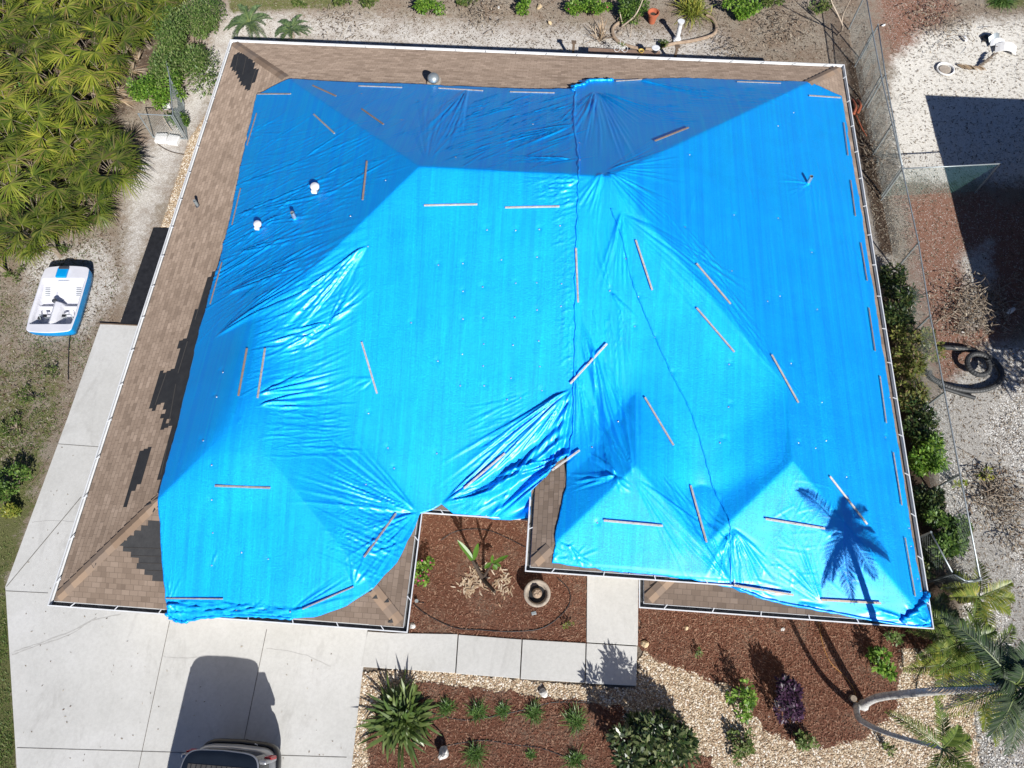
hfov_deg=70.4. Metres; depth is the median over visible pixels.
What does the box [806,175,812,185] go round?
vent pipe
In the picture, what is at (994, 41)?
scrap panel
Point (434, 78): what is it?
dome vent
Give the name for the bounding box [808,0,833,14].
shrub
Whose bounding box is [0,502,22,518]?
shrub
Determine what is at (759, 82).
batten
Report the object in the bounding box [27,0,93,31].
saw palmetto
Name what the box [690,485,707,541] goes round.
batten
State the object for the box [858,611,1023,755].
palm tree
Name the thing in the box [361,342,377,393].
batten
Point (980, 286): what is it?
brush pile
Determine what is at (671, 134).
batten
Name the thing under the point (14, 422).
shrub
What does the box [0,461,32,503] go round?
shrub
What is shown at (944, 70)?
tree ring
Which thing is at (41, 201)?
saw palmetto
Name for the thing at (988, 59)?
palm boot
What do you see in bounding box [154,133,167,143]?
concrete slab
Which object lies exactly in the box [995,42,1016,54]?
scrap panel
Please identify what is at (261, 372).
batten
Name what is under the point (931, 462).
shrub
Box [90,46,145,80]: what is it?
dead frond pile
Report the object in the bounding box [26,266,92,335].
pedal boat
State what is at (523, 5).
shrub
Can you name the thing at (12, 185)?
saw palmetto
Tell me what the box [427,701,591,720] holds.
irrigation hose
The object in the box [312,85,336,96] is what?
batten
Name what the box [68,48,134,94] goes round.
saw palmetto
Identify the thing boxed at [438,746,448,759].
rock
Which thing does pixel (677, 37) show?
garden pedestal
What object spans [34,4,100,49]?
saw palmetto
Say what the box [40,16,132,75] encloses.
saw palmetto
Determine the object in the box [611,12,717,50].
bed kerb
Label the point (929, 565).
shrub
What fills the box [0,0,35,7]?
saw palmetto
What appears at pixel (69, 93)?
saw palmetto
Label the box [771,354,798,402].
batten
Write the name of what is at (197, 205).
vent pipe
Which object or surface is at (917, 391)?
shrub
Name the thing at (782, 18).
brush pile
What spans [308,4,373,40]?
brush pile
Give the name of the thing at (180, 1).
saw palmetto
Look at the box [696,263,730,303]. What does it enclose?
batten
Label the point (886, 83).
chain link fence
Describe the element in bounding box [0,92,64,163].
saw palmetto
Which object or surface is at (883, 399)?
batten
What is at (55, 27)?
shrub
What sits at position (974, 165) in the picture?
chain link fence
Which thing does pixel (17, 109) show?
shrub
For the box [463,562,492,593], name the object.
dead leaves
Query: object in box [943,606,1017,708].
clump palm
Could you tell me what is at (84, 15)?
saw palmetto
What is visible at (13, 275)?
shrub
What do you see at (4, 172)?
saw palmetto
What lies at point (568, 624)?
shrub
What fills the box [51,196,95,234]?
dead frond pile
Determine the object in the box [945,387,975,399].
drain pipe
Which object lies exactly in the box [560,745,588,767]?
grass tuft
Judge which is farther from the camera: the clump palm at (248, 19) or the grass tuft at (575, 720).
the clump palm at (248, 19)
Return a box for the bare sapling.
[831,0,849,35]
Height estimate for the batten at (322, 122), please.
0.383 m
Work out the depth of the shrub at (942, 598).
18.52 m
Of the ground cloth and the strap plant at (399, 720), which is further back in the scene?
the ground cloth
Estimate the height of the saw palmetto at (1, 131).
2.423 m
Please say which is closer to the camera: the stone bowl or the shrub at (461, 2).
the stone bowl
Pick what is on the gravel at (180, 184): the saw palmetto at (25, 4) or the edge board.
the edge board
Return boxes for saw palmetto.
[0,0,28,43]
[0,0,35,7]
[0,1,12,18]
[0,9,70,62]
[0,21,32,64]
[0,35,57,86]
[0,38,13,74]
[0,58,16,106]
[0,79,44,130]
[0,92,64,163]
[0,106,44,155]
[0,123,10,148]
[0,129,64,195]
[0,136,26,192]
[0,140,54,219]
[0,182,68,238]
[0,193,26,237]
[0,201,85,265]
[0,208,55,268]
[0,232,10,273]
[9,0,68,34]
[12,42,100,109]
[14,70,87,139]
[20,0,66,43]
[20,112,103,166]
[22,157,98,209]
[23,185,96,246]
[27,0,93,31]
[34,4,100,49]
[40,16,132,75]
[48,121,123,179]
[49,72,120,135]
[54,0,116,13]
[54,178,121,243]
[55,103,124,149]
[64,130,143,195]
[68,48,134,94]
[71,0,145,46]
[71,143,151,204]
[73,0,130,21]
[83,7,146,75]
[85,0,175,49]
[101,0,152,20]
[122,1,178,27]
[133,0,182,40]
[153,0,189,10]
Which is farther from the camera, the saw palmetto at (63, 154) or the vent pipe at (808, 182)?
the saw palmetto at (63, 154)
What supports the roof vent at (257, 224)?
on the house
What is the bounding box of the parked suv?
[180,738,280,767]
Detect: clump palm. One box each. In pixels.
[223,3,272,40]
[275,14,312,40]
[903,639,978,700]
[905,599,997,695]
[940,559,1015,628]
[941,647,1020,746]
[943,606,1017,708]
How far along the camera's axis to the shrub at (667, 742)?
16.94 m
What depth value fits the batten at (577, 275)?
17.65 m
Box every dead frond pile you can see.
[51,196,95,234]
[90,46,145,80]
[90,80,140,109]
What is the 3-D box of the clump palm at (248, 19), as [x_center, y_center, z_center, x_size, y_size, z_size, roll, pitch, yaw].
[-10.203,-13.970,27.986,1.784,0.809,1.942,3,66,2]
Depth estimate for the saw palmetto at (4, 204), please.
23.51 m
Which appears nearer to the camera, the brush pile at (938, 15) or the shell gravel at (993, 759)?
the shell gravel at (993, 759)
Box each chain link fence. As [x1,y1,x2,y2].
[848,0,981,587]
[860,24,903,196]
[885,163,1001,195]
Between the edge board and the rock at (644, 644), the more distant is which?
the edge board
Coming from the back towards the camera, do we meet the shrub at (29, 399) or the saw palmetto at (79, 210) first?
the saw palmetto at (79, 210)
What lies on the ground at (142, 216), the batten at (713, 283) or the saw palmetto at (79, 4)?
the saw palmetto at (79, 4)
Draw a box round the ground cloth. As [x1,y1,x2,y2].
[120,228,168,324]
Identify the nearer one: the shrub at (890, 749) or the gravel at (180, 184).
the shrub at (890, 749)
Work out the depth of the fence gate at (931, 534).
18.72 m
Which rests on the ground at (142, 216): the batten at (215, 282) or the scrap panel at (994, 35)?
the scrap panel at (994, 35)
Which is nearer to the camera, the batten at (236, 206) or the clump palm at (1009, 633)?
the clump palm at (1009, 633)
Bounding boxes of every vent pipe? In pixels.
[193,199,199,207]
[290,211,296,220]
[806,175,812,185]
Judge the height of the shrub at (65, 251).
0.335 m
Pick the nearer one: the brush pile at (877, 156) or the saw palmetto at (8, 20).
the brush pile at (877, 156)
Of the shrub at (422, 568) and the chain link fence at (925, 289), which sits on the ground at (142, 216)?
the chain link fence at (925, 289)
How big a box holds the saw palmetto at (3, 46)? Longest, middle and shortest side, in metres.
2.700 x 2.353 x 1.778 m
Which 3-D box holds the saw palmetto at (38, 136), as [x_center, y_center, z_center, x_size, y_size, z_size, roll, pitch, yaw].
[-15.295,-8.013,25.308,2.858,2.200,2.314,-13,66,-5]
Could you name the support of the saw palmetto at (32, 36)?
on the ground at (142, 216)
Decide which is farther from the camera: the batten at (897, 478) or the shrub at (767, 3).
the shrub at (767, 3)
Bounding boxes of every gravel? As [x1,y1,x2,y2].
[121,116,204,318]
[932,347,1023,767]
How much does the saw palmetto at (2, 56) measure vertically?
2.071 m
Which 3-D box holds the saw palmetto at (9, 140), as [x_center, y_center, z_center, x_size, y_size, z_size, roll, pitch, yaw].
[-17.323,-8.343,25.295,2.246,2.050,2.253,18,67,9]
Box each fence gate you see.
[138,113,185,139]
[166,61,187,139]
[920,531,952,579]
[927,573,981,589]
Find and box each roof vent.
[253,220,261,229]
[310,182,318,193]
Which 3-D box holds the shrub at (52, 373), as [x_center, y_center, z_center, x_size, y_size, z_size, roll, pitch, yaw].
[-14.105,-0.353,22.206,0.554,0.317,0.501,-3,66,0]
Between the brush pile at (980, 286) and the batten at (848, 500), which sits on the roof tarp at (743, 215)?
the batten at (848, 500)
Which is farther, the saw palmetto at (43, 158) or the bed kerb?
the bed kerb
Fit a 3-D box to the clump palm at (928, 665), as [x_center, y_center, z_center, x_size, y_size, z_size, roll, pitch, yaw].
[10.660,7.085,17.910,1.895,1.300,1.479,3,66,2]
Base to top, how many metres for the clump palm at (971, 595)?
1.253 m
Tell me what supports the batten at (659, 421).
on the roof tarp at (743, 215)
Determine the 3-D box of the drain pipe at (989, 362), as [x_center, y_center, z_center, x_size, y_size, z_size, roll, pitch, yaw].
[13.974,-0.606,21.724,0.797,0.232,0.900,37,71,16]
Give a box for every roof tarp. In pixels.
[158,79,579,623]
[552,78,930,626]
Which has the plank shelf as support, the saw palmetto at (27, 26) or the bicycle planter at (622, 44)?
the bicycle planter at (622, 44)
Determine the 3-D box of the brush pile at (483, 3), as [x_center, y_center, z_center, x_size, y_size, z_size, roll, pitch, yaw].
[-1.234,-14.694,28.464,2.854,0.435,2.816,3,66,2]
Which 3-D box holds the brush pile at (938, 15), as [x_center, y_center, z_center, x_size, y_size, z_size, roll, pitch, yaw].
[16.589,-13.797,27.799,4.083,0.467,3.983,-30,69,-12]
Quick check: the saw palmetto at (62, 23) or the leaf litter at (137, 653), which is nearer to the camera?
the leaf litter at (137, 653)
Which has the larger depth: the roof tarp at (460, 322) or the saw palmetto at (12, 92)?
the saw palmetto at (12, 92)
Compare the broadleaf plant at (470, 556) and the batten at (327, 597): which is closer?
the batten at (327, 597)
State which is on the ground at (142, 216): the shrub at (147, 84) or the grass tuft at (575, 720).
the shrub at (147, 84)
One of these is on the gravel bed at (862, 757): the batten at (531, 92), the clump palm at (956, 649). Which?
the clump palm at (956, 649)
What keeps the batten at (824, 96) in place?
on the roof tarp at (743, 215)
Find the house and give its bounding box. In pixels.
[47,39,933,632]
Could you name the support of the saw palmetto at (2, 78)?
on the ground at (142, 216)
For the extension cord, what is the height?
0.016 m
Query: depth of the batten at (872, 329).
19.34 m
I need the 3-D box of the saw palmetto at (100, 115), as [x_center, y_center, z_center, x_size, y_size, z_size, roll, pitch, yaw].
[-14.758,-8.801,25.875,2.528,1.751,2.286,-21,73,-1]
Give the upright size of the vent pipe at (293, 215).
0.360 m
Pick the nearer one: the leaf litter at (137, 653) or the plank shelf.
the leaf litter at (137, 653)
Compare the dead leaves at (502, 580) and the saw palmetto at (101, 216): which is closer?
the dead leaves at (502, 580)
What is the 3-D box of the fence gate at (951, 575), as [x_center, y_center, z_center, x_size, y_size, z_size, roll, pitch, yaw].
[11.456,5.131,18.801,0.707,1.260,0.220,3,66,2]
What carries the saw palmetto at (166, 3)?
on the ground at (142, 216)
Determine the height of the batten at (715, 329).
0.393 m
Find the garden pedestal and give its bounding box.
[673,19,684,41]
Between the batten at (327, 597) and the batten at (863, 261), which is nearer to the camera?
the batten at (327, 597)
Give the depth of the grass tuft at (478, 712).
18.15 m
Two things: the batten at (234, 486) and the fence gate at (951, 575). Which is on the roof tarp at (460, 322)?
the batten at (234, 486)
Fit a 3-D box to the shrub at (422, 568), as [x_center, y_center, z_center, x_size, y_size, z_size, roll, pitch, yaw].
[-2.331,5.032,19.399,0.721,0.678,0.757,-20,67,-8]
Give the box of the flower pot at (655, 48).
[652,45,659,53]
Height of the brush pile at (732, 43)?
0.410 m
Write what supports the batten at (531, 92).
on the roof tarp at (460, 322)
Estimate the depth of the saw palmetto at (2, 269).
22.90 m
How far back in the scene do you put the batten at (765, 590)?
16.53 m
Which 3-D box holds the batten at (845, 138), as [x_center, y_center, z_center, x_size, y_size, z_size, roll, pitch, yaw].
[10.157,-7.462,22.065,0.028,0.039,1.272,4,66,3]
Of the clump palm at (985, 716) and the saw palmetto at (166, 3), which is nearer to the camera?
the clump palm at (985, 716)
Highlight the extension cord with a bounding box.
[818,621,855,694]
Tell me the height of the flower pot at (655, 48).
0.210 m
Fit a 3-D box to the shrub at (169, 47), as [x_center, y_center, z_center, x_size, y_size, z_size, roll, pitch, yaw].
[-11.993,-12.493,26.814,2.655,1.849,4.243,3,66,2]
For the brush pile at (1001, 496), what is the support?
on the ground at (142, 216)
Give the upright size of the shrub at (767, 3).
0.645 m
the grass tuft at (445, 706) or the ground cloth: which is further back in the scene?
the ground cloth
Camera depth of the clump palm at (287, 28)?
27.85 m
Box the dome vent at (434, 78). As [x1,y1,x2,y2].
[427,72,440,84]
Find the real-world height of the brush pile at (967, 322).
0.449 m
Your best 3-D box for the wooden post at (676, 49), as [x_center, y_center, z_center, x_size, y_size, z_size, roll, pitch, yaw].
[6.040,-12.133,26.849,0.170,0.915,0.150,3,66,2]
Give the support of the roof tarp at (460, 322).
on the house
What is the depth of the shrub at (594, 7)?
28.03 m
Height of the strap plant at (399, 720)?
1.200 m
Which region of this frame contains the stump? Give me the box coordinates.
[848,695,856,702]
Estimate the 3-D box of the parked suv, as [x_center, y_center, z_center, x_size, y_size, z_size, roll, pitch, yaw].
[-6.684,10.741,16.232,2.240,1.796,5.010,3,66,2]
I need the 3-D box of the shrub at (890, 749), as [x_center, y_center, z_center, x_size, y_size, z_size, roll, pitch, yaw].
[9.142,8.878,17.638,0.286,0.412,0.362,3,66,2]
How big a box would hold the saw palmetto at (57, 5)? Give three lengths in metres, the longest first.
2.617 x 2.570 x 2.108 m
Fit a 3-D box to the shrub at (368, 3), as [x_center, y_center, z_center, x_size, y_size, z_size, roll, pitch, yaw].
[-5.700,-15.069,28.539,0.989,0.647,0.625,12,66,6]
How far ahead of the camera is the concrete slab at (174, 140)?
25.91 m
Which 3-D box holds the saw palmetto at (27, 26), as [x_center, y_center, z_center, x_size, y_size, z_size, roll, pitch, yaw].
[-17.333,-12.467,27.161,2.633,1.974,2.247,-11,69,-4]
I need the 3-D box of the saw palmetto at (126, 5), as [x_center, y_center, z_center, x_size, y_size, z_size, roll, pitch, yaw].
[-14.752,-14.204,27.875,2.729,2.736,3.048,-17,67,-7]
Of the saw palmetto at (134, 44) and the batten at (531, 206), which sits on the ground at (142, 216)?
the saw palmetto at (134, 44)
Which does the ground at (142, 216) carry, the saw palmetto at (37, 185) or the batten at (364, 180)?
the saw palmetto at (37, 185)
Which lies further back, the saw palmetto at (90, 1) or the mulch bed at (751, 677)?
the saw palmetto at (90, 1)
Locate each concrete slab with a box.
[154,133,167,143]
[163,102,170,109]
[165,134,180,145]
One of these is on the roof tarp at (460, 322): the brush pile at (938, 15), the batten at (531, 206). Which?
the batten at (531, 206)
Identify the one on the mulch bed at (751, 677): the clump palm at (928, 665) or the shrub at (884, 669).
the shrub at (884, 669)
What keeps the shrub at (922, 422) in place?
on the ground at (142, 216)
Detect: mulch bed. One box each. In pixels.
[367,681,713,767]
[410,514,588,642]
[638,590,935,749]
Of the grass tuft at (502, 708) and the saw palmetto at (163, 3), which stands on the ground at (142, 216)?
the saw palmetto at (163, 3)
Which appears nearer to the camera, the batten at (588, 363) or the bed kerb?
the batten at (588, 363)
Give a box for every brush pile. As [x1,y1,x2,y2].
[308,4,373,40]
[445,0,515,33]
[702,27,762,59]
[742,1,826,57]
[857,133,914,176]
[890,0,998,68]
[921,290,1006,349]
[929,266,1023,353]
[948,449,1023,549]
[951,255,1023,353]
[989,516,1023,564]
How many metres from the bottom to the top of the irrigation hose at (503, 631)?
0.023 m
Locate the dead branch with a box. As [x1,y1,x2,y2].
[619,0,642,35]
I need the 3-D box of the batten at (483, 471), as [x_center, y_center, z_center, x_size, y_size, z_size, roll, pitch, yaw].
[-0.666,2.106,17.573,1.268,0.371,0.046,-35,70,-14]
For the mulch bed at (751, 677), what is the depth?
18.65 m
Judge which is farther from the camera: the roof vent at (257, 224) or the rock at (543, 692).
the roof vent at (257, 224)
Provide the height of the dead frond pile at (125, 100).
0.435 m
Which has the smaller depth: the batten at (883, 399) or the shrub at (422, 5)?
the batten at (883, 399)
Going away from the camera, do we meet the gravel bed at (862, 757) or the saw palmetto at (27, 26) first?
the gravel bed at (862, 757)
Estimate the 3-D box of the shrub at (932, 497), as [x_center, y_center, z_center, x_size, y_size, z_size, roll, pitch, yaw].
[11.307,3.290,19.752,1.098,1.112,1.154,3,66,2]
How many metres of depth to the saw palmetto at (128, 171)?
24.22 m
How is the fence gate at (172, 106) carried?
on the ground at (142, 216)
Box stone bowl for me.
[524,580,550,606]
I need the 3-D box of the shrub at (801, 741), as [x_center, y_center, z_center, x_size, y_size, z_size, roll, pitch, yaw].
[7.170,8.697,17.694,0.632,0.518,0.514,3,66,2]
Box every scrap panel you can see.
[981,34,989,41]
[988,33,999,43]
[990,38,1004,45]
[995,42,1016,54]
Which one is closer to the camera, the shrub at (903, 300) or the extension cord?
the extension cord
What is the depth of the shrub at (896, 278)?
22.78 m
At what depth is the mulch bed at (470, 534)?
19.43 m
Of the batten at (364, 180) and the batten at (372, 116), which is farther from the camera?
the batten at (372, 116)
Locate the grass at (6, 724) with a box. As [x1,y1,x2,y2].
[0,0,373,767]
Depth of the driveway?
18.69 m
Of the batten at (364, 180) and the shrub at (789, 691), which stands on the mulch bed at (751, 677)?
the shrub at (789, 691)
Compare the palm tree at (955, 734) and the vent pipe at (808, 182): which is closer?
the palm tree at (955, 734)
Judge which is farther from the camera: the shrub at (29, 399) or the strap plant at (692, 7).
the strap plant at (692, 7)
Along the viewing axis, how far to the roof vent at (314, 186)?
18.97 m
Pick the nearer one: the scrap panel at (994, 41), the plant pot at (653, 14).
the scrap panel at (994, 41)
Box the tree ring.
[936,62,954,75]
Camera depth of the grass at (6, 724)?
21.55 m
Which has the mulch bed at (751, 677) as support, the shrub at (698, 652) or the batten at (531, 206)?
the shrub at (698, 652)
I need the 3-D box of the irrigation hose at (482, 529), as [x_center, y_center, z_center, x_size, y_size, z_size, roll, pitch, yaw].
[-0.789,4.216,20.020,2.353,0.019,0.432,3,66,2]
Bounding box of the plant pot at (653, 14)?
[648,8,659,24]
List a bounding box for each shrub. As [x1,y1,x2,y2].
[0,82,48,134]
[0,415,22,440]
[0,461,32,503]
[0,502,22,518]
[2,267,23,282]
[12,384,45,404]
[24,3,73,44]
[41,365,58,379]
[57,244,71,253]
[124,67,187,111]
[146,0,219,98]
[164,111,189,129]
[195,0,226,33]
[291,0,306,8]
[333,0,352,8]
[358,0,378,8]
[412,0,445,15]
[414,556,434,586]
[455,0,477,6]
[515,0,530,15]
[562,621,574,628]
[564,0,612,16]
[605,705,700,767]
[617,0,649,25]
[658,39,668,48]
[695,646,702,658]
[721,0,762,20]
[724,678,758,724]
[726,727,755,766]
[760,0,785,8]
[771,673,805,724]
[792,729,820,751]
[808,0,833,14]
[864,645,897,682]
[878,262,908,292]
[881,741,897,757]
[882,282,923,337]
[883,630,904,646]
[889,324,946,381]
[895,379,931,411]
[901,395,940,448]
[907,431,951,477]
[912,482,946,525]
[917,590,959,635]
[921,506,973,560]
[921,535,946,579]
[952,479,967,487]
[976,465,996,481]
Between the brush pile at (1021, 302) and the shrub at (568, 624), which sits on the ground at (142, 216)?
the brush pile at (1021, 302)
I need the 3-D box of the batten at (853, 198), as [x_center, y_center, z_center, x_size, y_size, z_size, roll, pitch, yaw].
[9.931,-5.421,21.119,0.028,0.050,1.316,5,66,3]
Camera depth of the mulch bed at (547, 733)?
17.99 m
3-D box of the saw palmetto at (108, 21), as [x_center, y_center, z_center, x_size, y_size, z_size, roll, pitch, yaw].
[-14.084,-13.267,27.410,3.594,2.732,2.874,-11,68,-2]
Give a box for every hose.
[68,336,69,379]
[413,577,570,631]
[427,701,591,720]
[441,529,524,546]
[446,740,570,761]
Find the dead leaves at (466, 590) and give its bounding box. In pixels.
[450,569,481,597]
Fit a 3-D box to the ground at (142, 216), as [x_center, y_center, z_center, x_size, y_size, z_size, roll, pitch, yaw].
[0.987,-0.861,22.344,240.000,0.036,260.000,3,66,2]
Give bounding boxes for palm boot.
[957,63,986,70]
[978,52,997,65]
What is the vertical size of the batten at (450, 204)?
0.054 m
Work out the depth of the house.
19.13 m
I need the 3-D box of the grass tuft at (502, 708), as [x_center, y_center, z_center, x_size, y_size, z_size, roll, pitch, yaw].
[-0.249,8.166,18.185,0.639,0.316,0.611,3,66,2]
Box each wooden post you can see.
[572,40,575,52]
[674,44,679,56]
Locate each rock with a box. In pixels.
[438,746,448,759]
[539,688,547,697]
[640,641,648,647]
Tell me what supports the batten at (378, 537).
on the roof tarp at (460, 322)
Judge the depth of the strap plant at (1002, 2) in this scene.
28.25 m
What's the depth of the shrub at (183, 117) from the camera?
25.91 m
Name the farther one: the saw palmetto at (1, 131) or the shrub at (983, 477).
the saw palmetto at (1, 131)
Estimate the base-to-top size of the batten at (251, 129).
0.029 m
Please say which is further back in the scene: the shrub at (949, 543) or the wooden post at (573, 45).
the wooden post at (573, 45)
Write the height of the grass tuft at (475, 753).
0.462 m
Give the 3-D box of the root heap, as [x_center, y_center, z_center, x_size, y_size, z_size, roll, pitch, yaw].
[12.324,-9.592,25.928,0.473,0.284,1.671,-1,66,0]
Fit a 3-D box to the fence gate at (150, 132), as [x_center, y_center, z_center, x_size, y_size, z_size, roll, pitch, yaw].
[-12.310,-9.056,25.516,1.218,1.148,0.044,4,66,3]
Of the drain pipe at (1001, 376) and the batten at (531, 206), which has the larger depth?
the drain pipe at (1001, 376)
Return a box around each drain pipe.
[926,345,1004,393]
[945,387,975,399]
[964,351,994,376]
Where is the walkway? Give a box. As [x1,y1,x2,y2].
[361,576,637,685]
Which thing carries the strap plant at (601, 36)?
on the ground at (142, 216)
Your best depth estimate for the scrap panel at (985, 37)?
27.52 m
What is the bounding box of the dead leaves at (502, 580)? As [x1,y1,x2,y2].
[491,567,513,606]
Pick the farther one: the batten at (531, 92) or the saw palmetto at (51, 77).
the saw palmetto at (51, 77)
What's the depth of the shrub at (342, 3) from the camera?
28.55 m
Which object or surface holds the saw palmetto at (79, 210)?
on the ground at (142, 216)
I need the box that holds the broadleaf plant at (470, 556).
[457,540,508,592]
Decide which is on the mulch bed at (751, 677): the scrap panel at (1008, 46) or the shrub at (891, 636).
the shrub at (891, 636)
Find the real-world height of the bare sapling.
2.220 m
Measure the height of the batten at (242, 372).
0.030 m
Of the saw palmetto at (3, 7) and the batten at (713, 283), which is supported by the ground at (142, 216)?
the saw palmetto at (3, 7)
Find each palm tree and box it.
[853,699,976,767]
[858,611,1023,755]
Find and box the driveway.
[5,324,368,767]
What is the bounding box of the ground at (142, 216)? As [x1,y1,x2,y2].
[0,0,1023,767]
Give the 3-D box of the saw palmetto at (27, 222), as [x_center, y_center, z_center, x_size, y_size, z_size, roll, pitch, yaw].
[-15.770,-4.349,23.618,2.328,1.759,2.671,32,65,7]
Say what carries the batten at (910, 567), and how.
on the roof tarp at (743, 215)
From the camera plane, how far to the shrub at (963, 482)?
20.15 m
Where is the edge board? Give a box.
[98,323,137,325]
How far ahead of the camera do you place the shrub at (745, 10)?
27.84 m
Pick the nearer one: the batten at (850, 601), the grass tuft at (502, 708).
the batten at (850, 601)
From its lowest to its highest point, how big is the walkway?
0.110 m
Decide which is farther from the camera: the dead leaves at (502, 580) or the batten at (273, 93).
the batten at (273, 93)
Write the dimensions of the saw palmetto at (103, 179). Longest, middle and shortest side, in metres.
2.976 x 2.539 x 2.230 m
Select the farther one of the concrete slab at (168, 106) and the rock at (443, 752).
the concrete slab at (168, 106)
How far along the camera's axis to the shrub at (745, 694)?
17.84 m
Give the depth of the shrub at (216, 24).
27.80 m
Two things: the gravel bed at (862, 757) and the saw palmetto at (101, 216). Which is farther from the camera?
the saw palmetto at (101, 216)
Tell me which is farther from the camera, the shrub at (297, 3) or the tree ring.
the shrub at (297, 3)
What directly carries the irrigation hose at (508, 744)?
on the mulch bed at (547, 733)
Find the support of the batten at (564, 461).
on the roof tarp at (743, 215)
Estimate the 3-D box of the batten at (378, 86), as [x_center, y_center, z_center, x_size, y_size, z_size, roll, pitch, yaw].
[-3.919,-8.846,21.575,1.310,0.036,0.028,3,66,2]
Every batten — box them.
[166,598,222,599]
[210,262,221,303]
[215,485,270,488]
[232,188,240,224]
[237,348,247,395]
[246,113,256,144]
[257,93,290,94]
[257,348,265,397]
[302,586,353,609]
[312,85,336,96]
[313,114,334,133]
[358,85,401,87]
[361,108,383,124]
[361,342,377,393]
[362,161,367,199]
[363,513,396,557]
[424,203,476,205]
[438,87,482,90]
[464,453,504,488]
[505,205,558,207]
[510,91,554,92]
[552,450,579,470]
[570,343,607,383]
[575,248,578,301]
[604,520,662,526]
[616,79,641,81]
[635,240,652,289]
[644,397,673,444]
[654,127,688,141]
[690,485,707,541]
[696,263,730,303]
[696,307,734,352]
[734,584,793,595]
[737,81,780,83]
[765,518,824,529]
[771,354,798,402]
[809,95,840,97]
[821,599,880,603]
[829,476,867,524]
[843,122,848,154]
[850,180,855,215]
[860,242,867,280]
[868,308,875,350]
[879,376,886,422]
[893,452,902,504]
[904,538,915,595]
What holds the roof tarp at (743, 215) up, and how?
on the house
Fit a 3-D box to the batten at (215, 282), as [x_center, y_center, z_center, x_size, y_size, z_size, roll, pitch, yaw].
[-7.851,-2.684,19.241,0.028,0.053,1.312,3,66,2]
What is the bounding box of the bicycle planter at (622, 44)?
[614,40,627,51]
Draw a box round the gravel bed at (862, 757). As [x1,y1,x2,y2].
[352,636,980,767]
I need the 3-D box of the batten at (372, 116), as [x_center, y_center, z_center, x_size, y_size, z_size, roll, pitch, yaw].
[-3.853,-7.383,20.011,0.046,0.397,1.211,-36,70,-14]
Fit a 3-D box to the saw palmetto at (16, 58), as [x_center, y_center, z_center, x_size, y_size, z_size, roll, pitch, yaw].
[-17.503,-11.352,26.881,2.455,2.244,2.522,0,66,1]
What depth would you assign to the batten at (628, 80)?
22.27 m
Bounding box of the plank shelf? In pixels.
[588,48,659,56]
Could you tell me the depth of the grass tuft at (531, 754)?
17.77 m
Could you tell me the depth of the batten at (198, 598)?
16.70 m
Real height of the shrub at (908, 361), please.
1.154 m
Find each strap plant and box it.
[354,669,443,767]
[586,16,615,43]
[669,0,719,29]
[985,0,1019,11]
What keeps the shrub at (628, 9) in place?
on the ground at (142, 216)
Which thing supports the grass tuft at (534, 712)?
on the mulch bed at (547, 733)
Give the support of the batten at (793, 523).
on the roof tarp at (743, 215)
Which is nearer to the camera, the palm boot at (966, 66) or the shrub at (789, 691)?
the shrub at (789, 691)
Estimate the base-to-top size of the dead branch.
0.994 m
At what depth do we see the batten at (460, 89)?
21.51 m
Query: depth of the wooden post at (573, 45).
26.70 m
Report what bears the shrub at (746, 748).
on the ground at (142, 216)
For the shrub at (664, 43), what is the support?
on the ground at (142, 216)
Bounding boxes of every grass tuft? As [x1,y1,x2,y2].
[435,694,459,720]
[459,739,489,767]
[463,697,491,723]
[492,698,513,720]
[515,697,545,730]
[523,748,536,760]
[558,701,589,738]
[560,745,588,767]
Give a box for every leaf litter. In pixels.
[0,0,1023,767]
[23,447,332,760]
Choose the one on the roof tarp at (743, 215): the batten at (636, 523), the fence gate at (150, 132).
the batten at (636, 523)
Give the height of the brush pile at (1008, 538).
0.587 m
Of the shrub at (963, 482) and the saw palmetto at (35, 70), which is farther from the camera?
the saw palmetto at (35, 70)
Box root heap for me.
[852,98,866,135]
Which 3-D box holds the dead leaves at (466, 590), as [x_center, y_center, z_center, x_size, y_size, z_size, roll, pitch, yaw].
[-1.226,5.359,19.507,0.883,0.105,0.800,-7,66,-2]
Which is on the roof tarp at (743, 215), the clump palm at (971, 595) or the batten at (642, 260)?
the batten at (642, 260)
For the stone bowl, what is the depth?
19.07 m
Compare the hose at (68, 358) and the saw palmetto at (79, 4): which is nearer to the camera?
the hose at (68, 358)
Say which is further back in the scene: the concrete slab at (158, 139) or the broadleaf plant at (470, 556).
the concrete slab at (158, 139)
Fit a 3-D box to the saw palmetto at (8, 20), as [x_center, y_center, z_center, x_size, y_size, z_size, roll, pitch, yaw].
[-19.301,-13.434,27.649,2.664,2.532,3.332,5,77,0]
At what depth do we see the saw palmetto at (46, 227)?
23.00 m

